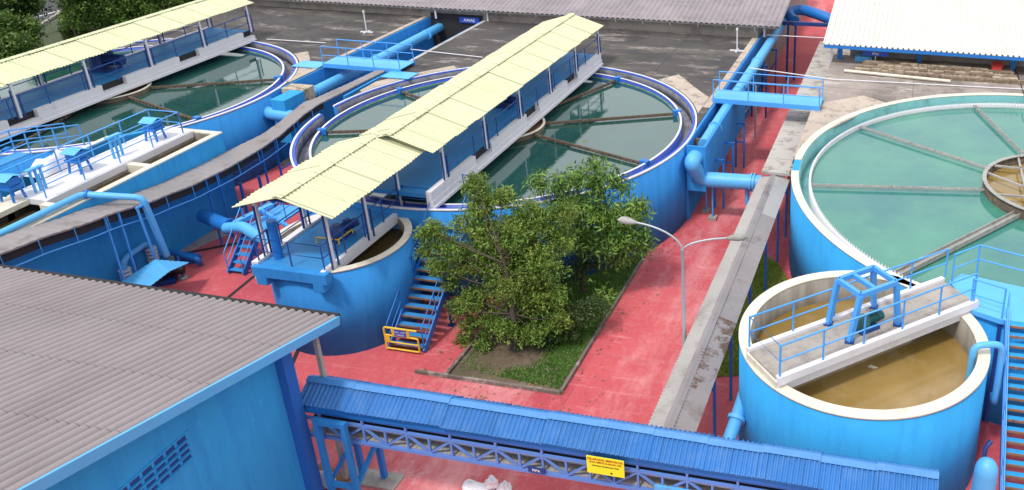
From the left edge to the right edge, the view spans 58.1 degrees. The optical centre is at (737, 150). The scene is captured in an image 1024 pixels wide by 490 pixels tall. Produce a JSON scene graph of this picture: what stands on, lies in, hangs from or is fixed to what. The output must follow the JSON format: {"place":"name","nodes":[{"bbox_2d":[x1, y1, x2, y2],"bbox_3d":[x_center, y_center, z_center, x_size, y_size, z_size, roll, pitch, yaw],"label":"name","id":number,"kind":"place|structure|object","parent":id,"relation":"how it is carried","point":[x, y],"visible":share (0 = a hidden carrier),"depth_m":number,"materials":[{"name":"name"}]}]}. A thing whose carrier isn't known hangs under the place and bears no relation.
{"place":"outdoors","nodes":[
{"label":"outdoors","id":0,"kind":"place"},
{"bbox_2d":[17,17,63,54],"bbox_3d":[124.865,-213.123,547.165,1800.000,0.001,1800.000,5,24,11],"label":"ground","id":1,"kind":"structure","parent":0,"point":[53,37],"depth_m":71.87,"materials":[{"name":"plant"}]},
{"bbox_2d":[0,0,55,22],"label":"roadside tree","id":2,"kind":"object","parent":1,"relation":"on","point":[31,7],"visible":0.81,"depth_m":64.22,"materials":[{"name":"green plant"}]},
{"bbox_2d":[55,23,92,39],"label":"roadside tree","id":3,"kind":"object","parent":1,"relation":"on","point":[67,34],"visible":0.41,"depth_m":68.12,"materials":[{"name":"green plant"}]},
{"bbox_2d":[34,0,57,22],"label":"road","id":4,"kind":"structure","parent":0,"point":[52,8],"depth_m":78.97,"materials":[{"name":"asphalt"}]},
{"bbox_2d":[459,256,640,388],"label":"grass","id":5,"kind":"structure","parent":0,"point":[556,358],"depth_m":33.08,"materials":[{"name":"plant"}]},
{"bbox_2d":[159,0,1023,489],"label":"pavement","id":6,"kind":"structure","parent":0,"point":[627,378],"depth_m":33.33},
{"bbox_2d":[0,109,240,281],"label":"rectangular basin","id":7,"kind":"object","parent":6,"relation":"on","point":[141,163],"visible":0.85,"depth_m":37.58,"materials":[{"name":"blue paint"}]},
{"bbox_2d":[0,173,27,202],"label":"mixer drive","id":8,"kind":"structure","parent":7,"relation":"on","point":[9,182],"depth_m":34.37,"materials":[{"name":"blue metal"}]},
{"bbox_2d":[24,164,47,192],"bbox_3d":[-28.170,1.141,35.307,0.200,1.020,0.680,5,24,11],"label":"valve stand","id":9,"kind":"object","parent":7,"relation":"on","point":[33,168],"visible":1,"depth_m":35.24,"materials":[{"name":"blue paint"}]},
{"bbox_2d":[0,123,84,166],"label":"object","id":10,"kind":"structure","parent":7,"relation":"attached to","point":[10,158],"depth_m":37.28,"materials":[{"name":"blue paint"}]},
{"bbox_2d":[25,150,73,177],"bbox_3d":[-29.197,0.360,37.465,1.100,0.715,2.200,5,24,11],"label":"tarpaulin","id":11,"kind":"object","parent":7,"relation":"on","point":[48,160],"visible":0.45,"depth_m":37.00,"materials":[{"name":"fabric"}]},
{"bbox_2d":[60,147,92,174],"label":"mixer drive","id":12,"kind":"structure","parent":7,"relation":"on","point":[68,153],"depth_m":36.76,"materials":[{"name":"blue metal"}]},
{"bbox_2d":[0,190,169,259],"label":"down pipe","id":13,"kind":"object","parent":7,"relation":"attached to","point":[144,205],"visible":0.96,"depth_m":35.10,"materials":[{"name":"metal"}]},
{"bbox_2d":[104,132,123,158],"bbox_3d":[-27.241,-0.204,38.441,0.200,1.020,0.680,5,24,11],"label":"valve stand","id":14,"kind":"object","parent":7,"relation":"on","point":[113,136],"visible":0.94,"depth_m":38.36,"materials":[{"name":"blue paint"}]},
{"bbox_2d":[138,117,166,141],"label":"mixer drive","id":15,"kind":"structure","parent":7,"relation":"on","point":[154,128],"depth_m":40.02,"materials":[{"name":"blue metal"}]},
{"bbox_2d":[118,241,159,281],"bbox_3d":[-25.406,4.788,37.243,0.454,1.478,2.085,2,23,3],"label":"valve pipe","id":16,"kind":"object","parent":6,"relation":"on","point":[125,258],"visible":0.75,"depth_m":36.92,"materials":[{"name":"metal"}]},
{"bbox_2d":[0,38,298,185],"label":"clarifier tank","id":17,"kind":"object","parent":6,"relation":"on","point":[227,95],"visible":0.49,"depth_m":47.04,"materials":[{"name":"blue paint"}]},
{"bbox_2d":[0,0,256,139],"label":"roofed bridge","id":18,"kind":"structure","parent":17,"relation":"on","point":[42,102],"depth_m":47.53,"materials":[{"name":"blue paint"}]},
{"bbox_2d":[87,51,125,72],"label":"gear motor","id":19,"kind":"object","parent":18,"relation":"on","point":[101,59],"visible":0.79,"depth_m":48.41,"materials":[{"name":"blue metal"}]},
{"bbox_2d":[262,106,310,123],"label":"outlet pipe","id":20,"kind":"object","parent":17,"relation":"attached to","point":[268,112],"visible":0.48,"depth_m":46.70,"materials":[{"name":"metal"}]},
{"bbox_2d":[122,256,189,285],"bbox_3d":[-24.334,5.165,36.291,3.330,1.550,2.509,5,24,11],"label":"pump shelter","id":21,"kind":"object","parent":6,"relation":"on","point":[152,272],"visible":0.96,"depth_m":35.46,"materials":[{"name":"blue paint"}]},
{"bbox_2d":[151,265,184,286],"bbox_3d":[-24.248,5.172,37.152,1.428,0.816,0.720,-9,25,-21],"label":"pump","id":22,"kind":"object","parent":6,"relation":"on","point":[170,277],"visible":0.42,"depth_m":37.09,"materials":[{"name":"blue metal"}]},
{"bbox_2d":[0,264,340,489],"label":"building","id":23,"kind":"structure","parent":6,"relation":"on","point":[105,384],"depth_m":22.08,"materials":[{"name":"blue paint"}]},
{"bbox_2d":[312,337,348,479],"bbox_3d":[-11.944,7.655,25.805,0.120,5.400,0.120,5,24,11],"label":"rain pipe","id":24,"kind":"object","parent":23,"relation":"attached to","point":[323,373],"visible":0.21,"depth_m":25.21,"materials":[{"name":"metal"}]},
{"bbox_2d":[158,249,202,265],"bbox_3d":[-24.379,4.688,38.572,2.008,0.620,0.888,5,24,11],"label":"ground pipe","id":25,"kind":"object","parent":6,"relation":"on","point":[192,258],"visible":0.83,"depth_m":38.39,"materials":[{"name":"blue metal"}]},
{"bbox_2d":[0,70,385,279],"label":"walkway","id":26,"kind":"structure","parent":6,"relation":"on","point":[17,244],"depth_m":37.57,"materials":[{"name":"blue paint"}]},
{"bbox_2d":[166,230,227,260],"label":"apron","id":27,"kind":"object","parent":6,"relation":"on","point":[207,238],"visible":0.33,"depth_m":40.49,"materials":[{"name":"concrete"}]},
{"bbox_2d":[188,242,237,252],"bbox_3d":[-23.862,4.420,39.965,2.341,0.001,0.220,-11,26,-24],"label":"gutter","id":28,"kind":"object","parent":6,"relation":"on","point":[214,247],"visible":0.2,"depth_m":39.98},
{"bbox_2d":[223,207,258,274],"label":"steel stairs","id":29,"kind":"structure","parent":6,"relation":"on","point":[240,245],"depth_m":38.00,"materials":[{"name":"metal"}]},
{"bbox_2d":[232,175,288,226],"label":"steel beam","id":30,"kind":"structure","parent":6,"relation":"on","point":[247,216],"depth_m":38.99,"materials":[{"name":"metal"}]},
{"bbox_2d":[242,201,298,256],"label":"landing platform","id":31,"kind":"structure","parent":6,"relation":"on","point":[279,211],"depth_m":39.60,"materials":[{"name":"blue paint"}]},
{"bbox_2d":[146,5,427,92],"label":"concrete deck","id":32,"kind":"structure","parent":6,"relation":"on","point":[329,27],"depth_m":59.55,"materials":[{"name":"concrete"}]},
{"bbox_2d":[294,51,310,76],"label":"deck edge","id":33,"kind":"object","parent":32,"relation":"on","point":[301,56],"visible":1,"depth_m":52.82,"materials":[{"name":"concrete"}]},
{"bbox_2d":[285,16,426,81],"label":"deck edge","id":34,"kind":"object","parent":32,"relation":"on","point":[354,50],"visible":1,"depth_m":55.68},
{"bbox_2d":[291,60,322,67],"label":"cover plate","id":35,"kind":"object","parent":34,"relation":"on","point":[310,64],"visible":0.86,"depth_m":51.65,"materials":[{"name":"blue paint"}]},
{"bbox_2d":[318,463,350,488],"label":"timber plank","id":36,"kind":"object","parent":6,"relation":"on","point":[339,476],"visible":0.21,"depth_m":26.90,"materials":[{"name":"brown wood"}]},
{"bbox_2d":[256,214,423,355],"bbox_3d":[-15.266,4.999,34.253,5.240,3.560,5.390,5,24,11],"label":"thickener tank","id":37,"kind":"object","parent":6,"relation":"on","point":[358,293],"visible":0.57,"depth_m":32.52,"materials":[{"name":"blue paint"}]},
{"bbox_2d":[196,209,269,243],"bbox_3d":[-20.809,3.538,37.489,8.069,1.247,0.789,16,28,31],"label":"inlet pipe","id":38,"kind":"object","parent":37,"relation":"attached to","point":[224,225],"visible":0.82,"depth_m":38.19,"materials":[{"name":"metal"}]},
{"bbox_2d":[232,132,424,285],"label":"roofed bridge","id":39,"kind":"structure","parent":37,"relation":"on","point":[330,185],"depth_m":32.20,"materials":[{"name":"blue paint"}]},
{"bbox_2d":[266,219,283,259],"bbox_3d":[-16.700,3.206,31.674,0.320,1.520,0.320,5,24,11],"label":"standpipe","id":40,"kind":"object","parent":39,"relation":"on","point":[272,229],"visible":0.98,"depth_m":31.55,"materials":[{"name":"blue metal"}]},
{"bbox_2d":[329,217,359,243],"bbox_3d":[-14.995,2.946,33.404,0.570,0.646,1.130,15,27,30],"label":"gear motor","id":41,"kind":"object","parent":39,"relation":"on","point":[334,228],"visible":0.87,"depth_m":33.25,"materials":[{"name":"blue metal"}]},
{"bbox_2d":[271,17,433,158],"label":"channel wall","id":42,"kind":"structure","parent":6,"relation":"on","point":[318,76],"depth_m":54.94,"materials":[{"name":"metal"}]},
{"bbox_2d":[311,417,404,489],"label":"support tower","id":43,"kind":"structure","parent":6,"relation":"on","point":[361,473],"depth_m":25.63,"materials":[{"name":"metal"}]},
{"bbox_2d":[301,375,938,489],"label":"truss gallery","id":44,"kind":"object","parent":43,"relation":"on","point":[433,424],"visible":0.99,"depth_m":23.67,"materials":[{"name":"blue paint"}]},
{"bbox_2d":[528,466,544,473],"bbox_3d":[-5.503,8.736,23.986,0.480,0.180,0.042,5,24,11],"label":"name plate","id":45,"kind":"object","parent":44,"relation":"attached to","point":[536,470],"visible":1,"depth_m":23.97,"materials":[{"name":"blue metal"}]},
{"bbox_2d":[586,455,624,477],"bbox_3d":[-3.495,8.347,23.183,1.040,0.570,0.028,5,24,11],"label":"warning banner","id":46,"kind":"object","parent":44,"relation":"attached to","point":[605,466],"visible":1,"depth_m":23.17,"materials":[{"name":"plastic"}]},
{"bbox_2d":[343,22,479,99],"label":"channel wall","id":47,"kind":"structure","parent":6,"relation":"on","point":[351,93],"depth_m":48.44,"materials":[{"name":"blue paint"}]},
{"bbox_2d":[386,194,467,351],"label":"steel stairs","id":48,"kind":"structure","parent":6,"relation":"on","point":[423,317],"depth_m":33.57,"materials":[{"name":"metal"}]},
{"bbox_2d":[383,326,420,352],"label":"safety gate","id":49,"kind":"structure","parent":48,"relation":"attached to","point":[397,332],"depth_m":32.53,"materials":[{"name":"metal"}]},
{"bbox_2d":[58,0,807,78],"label":"building","id":50,"kind":"structure","parent":6,"relation":"on","point":[750,18],"depth_m":60.18,"materials":[{"name":"concrete"}]},
{"bbox_2d":[314,23,443,97],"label":"pipe","id":51,"kind":"object","parent":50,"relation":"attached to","point":[349,74],"depth_m":55.61,"materials":[{"name":"metal"}]},
{"bbox_2d":[270,83,315,142],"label":"flume box","id":52,"kind":"object","parent":51,"relation":"attached to","point":[292,96],"visible":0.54,"depth_m":47.39,"materials":[{"name":"blue paint"}]},
{"bbox_2d":[430,12,482,45],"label":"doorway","id":53,"kind":"structure","parent":50,"relation":"in","point":[451,23],"depth_m":62.08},
{"bbox_2d":[393,174,483,204],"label":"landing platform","id":54,"kind":"structure","parent":6,"relation":"on","point":[426,188],"depth_m":35.49,"materials":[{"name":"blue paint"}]},
{"bbox_2d":[462,479,481,489],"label":"plastic bag","id":55,"kind":"object","parent":6,"relation":"on","point":[469,484],"visible":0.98,"depth_m":26.45,"materials":[{"name":"plastic"}]},
{"bbox_2d":[475,483,494,489],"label":"plastic bag","id":56,"kind":"object","parent":6,"relation":"on","point":[481,486],"visible":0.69,"depth_m":26.37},
{"bbox_2d":[485,475,498,489],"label":"plastic bag","id":57,"kind":"object","parent":56,"relation":"on","point":[491,481],"visible":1,"depth_m":26.18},
{"bbox_2d":[290,66,696,295],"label":"clarifier tank","id":58,"kind":"object","parent":6,"relation":"on","point":[643,127],"visible":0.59,"depth_m":42.36,"materials":[{"name":"blue paint"}]},
{"bbox_2d":[359,13,603,208],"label":"roofed bridge","id":59,"kind":"structure","parent":58,"relation":"on","point":[456,127],"depth_m":40.51,"materials":[{"name":"blue paint"}]},
{"bbox_2d":[494,95,516,108],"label":"gear motor","id":60,"kind":"object","parent":59,"relation":"on","point":[507,102],"visible":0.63,"depth_m":43.60,"materials":[{"name":"blue metal"}]},
{"bbox_2d":[496,480,511,489],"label":"plastic bag","id":61,"kind":"object","parent":6,"relation":"on","point":[504,485],"visible":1,"depth_m":26.28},
{"bbox_2d":[414,255,645,394],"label":"kerb","id":62,"kind":"structure","parent":6,"relation":"on","point":[448,375],"depth_m":31.58,"materials":[{"name":"concrete"}]},
{"bbox_2d":[451,256,641,389],"bbox_3d":[-7.308,6.418,35.505,4.220,0.045,9.620,5,24,11],"label":"flowerbed","id":63,"kind":"object","parent":6,"relation":"on","point":[505,356],"visible":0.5,"depth_m":32.47,"materials":[{"name":"plant"}]},
{"bbox_2d":[411,171,584,354],"bbox_3d":[-8.961,4.010,32.887,6.209,6.623,4.188,5,24,11],"label":"leafy tree","id":64,"kind":"object","parent":63,"relation":"on","point":[492,244],"visible":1,"depth_m":32.45,"materials":[{"name":"green plant"}]},
{"bbox_2d":[410,241,679,410],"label":"fallen leaves","id":65,"kind":"object","parent":63,"relation":"on","point":[535,345],"visible":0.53,"depth_m":32.18,"materials":[{"name":"plant"}]},
{"bbox_2d":[522,288,613,351],"bbox_3d":[-6.520,6.455,33.213,3.721,1.899,1.746,-6,24,-14],"label":"shrub","id":66,"kind":"object","parent":63,"relation":"on","point":[586,317],"visible":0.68,"depth_m":33.12,"materials":[{"name":"green plant"}]},
{"bbox_2d":[551,251,621,294],"bbox_3d":[-6.439,4.756,36.206,3.830,2.653,2.162,-18,29,-36],"label":"shrub","id":67,"kind":"object","parent":63,"relation":"on","point":[576,268],"visible":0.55,"depth_m":35.56,"materials":[{"name":"green plant"}]},
{"bbox_2d":[521,140,659,293],"bbox_3d":[-5.913,3.014,35.329,5.591,6.551,2.905,0,23,-2],"label":"mango tree","id":68,"kind":"object","parent":63,"relation":"on","point":[612,235],"visible":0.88,"depth_m":35.04,"materials":[{"name":"green plant"}]},
{"bbox_2d":[589,279,620,312],"bbox_3d":[-5.192,5.840,34.685,1.272,1.877,2.034,5,24,11],"label":"mango sapling","id":69,"kind":"object","parent":63,"relation":"on","point":[607,297],"visible":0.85,"depth_m":34.35,"materials":[{"name":"green plant"}]},
{"bbox_2d":[354,21,757,125],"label":"concrete deck","id":70,"kind":"structure","parent":6,"relation":"on","point":[699,62],"depth_m":54.61,"materials":[{"name":"concrete"}]},
{"bbox_2d":[320,39,415,72],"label":"footbridge","id":71,"kind":"object","parent":70,"relation":"on","point":[363,63],"visible":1,"depth_m":51.27,"materials":[{"name":"blue paint"}]},
{"bbox_2d":[381,71,418,78],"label":"cover plate","id":72,"kind":"object","parent":70,"relation":"on","point":[400,75],"visible":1,"depth_m":49.89,"materials":[{"name":"blue paint"}]},
{"bbox_2d":[360,66,455,91],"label":"deck edge","id":73,"kind":"object","parent":70,"relation":"on","point":[379,83],"visible":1,"depth_m":49.48,"materials":[{"name":"concrete"}]},
{"bbox_2d":[409,20,485,60],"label":"deck edge","id":74,"kind":"object","parent":70,"relation":"on","point":[446,41],"visible":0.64,"depth_m":56.53,"materials":[{"name":"concrete"}]},
{"bbox_2d":[659,75,708,113],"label":"deck edge","id":75,"kind":"object","parent":70,"relation":"on","point":[695,96],"visible":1,"depth_m":48.17,"materials":[{"name":"concrete"}]},
{"bbox_2d":[703,38,757,107],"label":"deck edge","id":76,"kind":"object","parent":70,"relation":"on","point":[733,68],"visible":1,"depth_m":51.49,"materials":[{"name":"concrete"}]},
{"bbox_2d":[712,71,823,110],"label":"footbridge","id":77,"kind":"object","parent":70,"relation":"on","point":[774,100],"visible":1,"depth_m":46.05,"materials":[{"name":"blue paint"}]},
{"bbox_2d":[618,217,746,346],"bbox_3d":[-1.862,5.406,29.557,4.272,6.667,0.691,3,23,6],"label":"street lamp","id":78,"kind":"object","parent":6,"relation":"on","point":[733,237],"visible":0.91,"depth_m":28.56,"materials":[{"name":"metal"}]},
{"bbox_2d":[686,84,744,207],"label":"flume box","id":79,"kind":"object","parent":6,"relation":"on","point":[714,149],"visible":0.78,"depth_m":44.09,"materials":[{"name":"blue paint"}]},
{"bbox_2d":[648,174,789,436],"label":"walkway","id":80,"kind":"structure","parent":6,"relation":"on","point":[684,396],"depth_m":30.09,"materials":[{"name":"concrete"}]},
{"bbox_2d":[684,150,762,221],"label":"outlet pipe","id":81,"kind":"object","parent":6,"relation":"on","point":[712,180],"visible":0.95,"depth_m":41.31,"materials":[{"name":"metal"}]},
{"bbox_2d":[686,30,765,219],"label":"channel wall","id":82,"kind":"structure","parent":6,"relation":"on","point":[693,198],"depth_m":47.13,"materials":[{"name":"blue paint"}]},
{"bbox_2d":[698,17,786,145],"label":"pipe","id":83,"kind":"object","parent":6,"relation":"on","point":[758,59],"depth_m":52.61,"materials":[{"name":"metal"}]},
{"bbox_2d":[761,41,837,221],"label":"slab walkway","id":84,"kind":"structure","parent":6,"relation":"on","point":[780,158],"depth_m":45.53,"materials":[{"name":"concrete"}]},
{"bbox_2d":[782,5,830,79],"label":"curved pipe","id":85,"kind":"object","parent":6,"relation":"on","point":[791,14],"visible":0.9,"depth_m":61.83,"materials":[{"name":"blue metal"}]},
{"bbox_2d":[739,270,990,489],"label":"thickener tank","id":86,"kind":"object","parent":6,"relation":"on","point":[918,401],"visible":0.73,"depth_m":25.92,"materials":[{"name":"blue paint"}]},
{"bbox_2d":[723,391,745,439],"bbox_3d":[-0.161,8.752,26.794,0.624,1.452,3.099,8,24,16],"label":"pipe","id":87,"kind":"object","parent":86,"relation":"attached to","point":[736,418],"visible":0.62,"depth_m":26.68,"materials":[{"name":"metal"}]},
{"bbox_2d":[746,248,978,387],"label":"open bridge","id":88,"kind":"structure","parent":86,"relation":"on","point":[793,357],"depth_m":26.53,"materials":[{"name":"concrete"}]},
{"bbox_2d":[823,264,901,344],"bbox_3d":[3.873,4.612,26.854,2.222,1.677,1.534,-13,27,-29],"label":"lifting frame","id":89,"kind":"object","parent":88,"relation":"on","point":[872,290],"visible":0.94,"depth_m":26.59,"materials":[{"name":"blue paint"}]},
{"bbox_2d":[856,309,884,335],"bbox_3d":[4.037,5.185,26.915,0.952,0.544,0.480,-13,27,-28],"label":"gear motor","id":90,"kind":"object","parent":88,"relation":"on","point":[872,319],"visible":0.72,"depth_m":26.79,"materials":[{"name":"green metal"}]},
{"bbox_2d":[965,341,1005,404],"bbox_3d":[7.632,6.825,26.693,1.493,2.625,0.662,-14,27,-30],"label":"rim pipe","id":91,"kind":"object","parent":86,"relation":"attached to","point":[995,392],"visible":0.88,"depth_m":26.26,"materials":[{"name":"metal"}]},
{"bbox_2d":[789,93,1023,427],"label":"clarifier tank","id":92,"kind":"object","parent":6,"relation":"on","point":[885,186],"visible":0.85,"depth_m":37.49,"materials":[{"name":"blue paint"}]},
{"bbox_2d":[793,54,1023,162],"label":"concrete deck","id":93,"kind":"structure","parent":6,"relation":"on","point":[834,90],"depth_m":48.99,"materials":[{"name":"concrete"}]},
{"bbox_2d":[793,95,884,157],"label":"deck edge","id":94,"kind":"object","parent":93,"relation":"on","point":[829,112],"visible":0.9,"depth_m":45.03,"materials":[{"name":"concrete"}]},
{"bbox_2d":[863,46,887,59],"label":"sign board","id":95,"kind":"object","parent":93,"relation":"on","point":[875,53],"visible":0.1,"depth_m":52.21,"materials":[{"name":"blue paint"}]},
{"bbox_2d":[749,67,1023,89],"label":"thin pipe","id":96,"kind":"object","parent":93,"relation":"on","point":[885,81],"visible":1,"depth_m":49.30,"materials":[{"name":"metal"}]},
{"bbox_2d":[844,69,950,82],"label":"white pipe","id":97,"kind":"object","parent":93,"relation":"on","point":[898,76],"visible":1,"depth_m":50.10,"materials":[{"name":"plastic"}]},
{"bbox_2d":[853,60,1023,84],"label":"timber stack","id":98,"kind":"object","parent":93,"relation":"on","point":[949,71],"visible":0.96,"depth_m":50.70,"materials":[{"name":"wood"}]},
{"bbox_2d":[991,61,1002,69],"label":"red box","id":99,"kind":"object","parent":93,"relation":"on","point":[996,65],"visible":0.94,"depth_m":50.81,"materials":[{"name":"paint"}]},
{"bbox_2d":[971,457,997,489],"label":"pipe","id":100,"kind":"object","parent":6,"relation":"on","point":[985,475],"visible":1,"depth_m":23.80,"materials":[{"name":"metal"}]},
{"bbox_2d":[949,244,1023,422],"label":"landing platform","id":101,"kind":"structure","parent":6,"relation":"on","point":[991,296],"depth_m":28.87,"materials":[{"name":"blue paint"}]},
{"bbox_2d":[999,292,1023,489],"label":"steel stairs","id":102,"kind":"structure","parent":101,"relation":"attached to","point":[1005,429],"depth_m":26.34,"materials":[{"name":"metal"}]},
{"bbox_2d":[717,251,787,376],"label":"grass","id":103,"kind":"structure","parent":0,"point":[771,275],"depth_m":36.94,"materials":[{"name":"plant"}]},
{"bbox_2d":[855,54,871,61],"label":"crate","id":104,"kind":"object","parent":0,"point":[860,57],"visible":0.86,"depth_m":52.98,"materials":[{"name":"blue paint"}]},
{"bbox_2d":[823,0,1023,70],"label":"white roof building","id":105,"kind":"structure","parent":0,"point":[977,31],"depth_m":53.22,"materials":[{"name":"metal"}]},
{"label":"grass","id":106,"kind":"object","parent":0,"visible":0},
{"bbox_2d":[0,8,47,59],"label":"roadside tree","id":107,"kind":"object","parent":106,"relation":"on","point":[17,36],"visible":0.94,"depth_m":59.52,"materials":[{"name":"green plant"}]},
{"bbox_2d":[53,0,116,31],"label":"roadside tree","id":108,"kind":"object","parent":106,"relation":"on","point":[59,5],"visible":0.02,"depth_m":65.83,"materials":[{"name":"green plant"}]},
{"bbox_2d":[52,0,163,30],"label":"roadside tree","id":109,"kind":"object","parent":106,"relation":"on","point":[83,12],"visible":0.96,"depth_m":60.99,"materials":[{"name":"green plant"}]},
{"bbox_2d":[115,0,166,16],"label":"roadside tree","id":110,"kind":"object","parent":106,"relation":"on","point":[137,7],"visible":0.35,"depth_m":62.54,"materials":[{"name":"green plant"}]},
{"bbox_2d":[157,0,194,9],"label":"roadside tree","id":111,"kind":"object","parent":106,"relation":"on","point":[170,3],"visible":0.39,"depth_m":63.92,"materials":[{"name":"green plant"}]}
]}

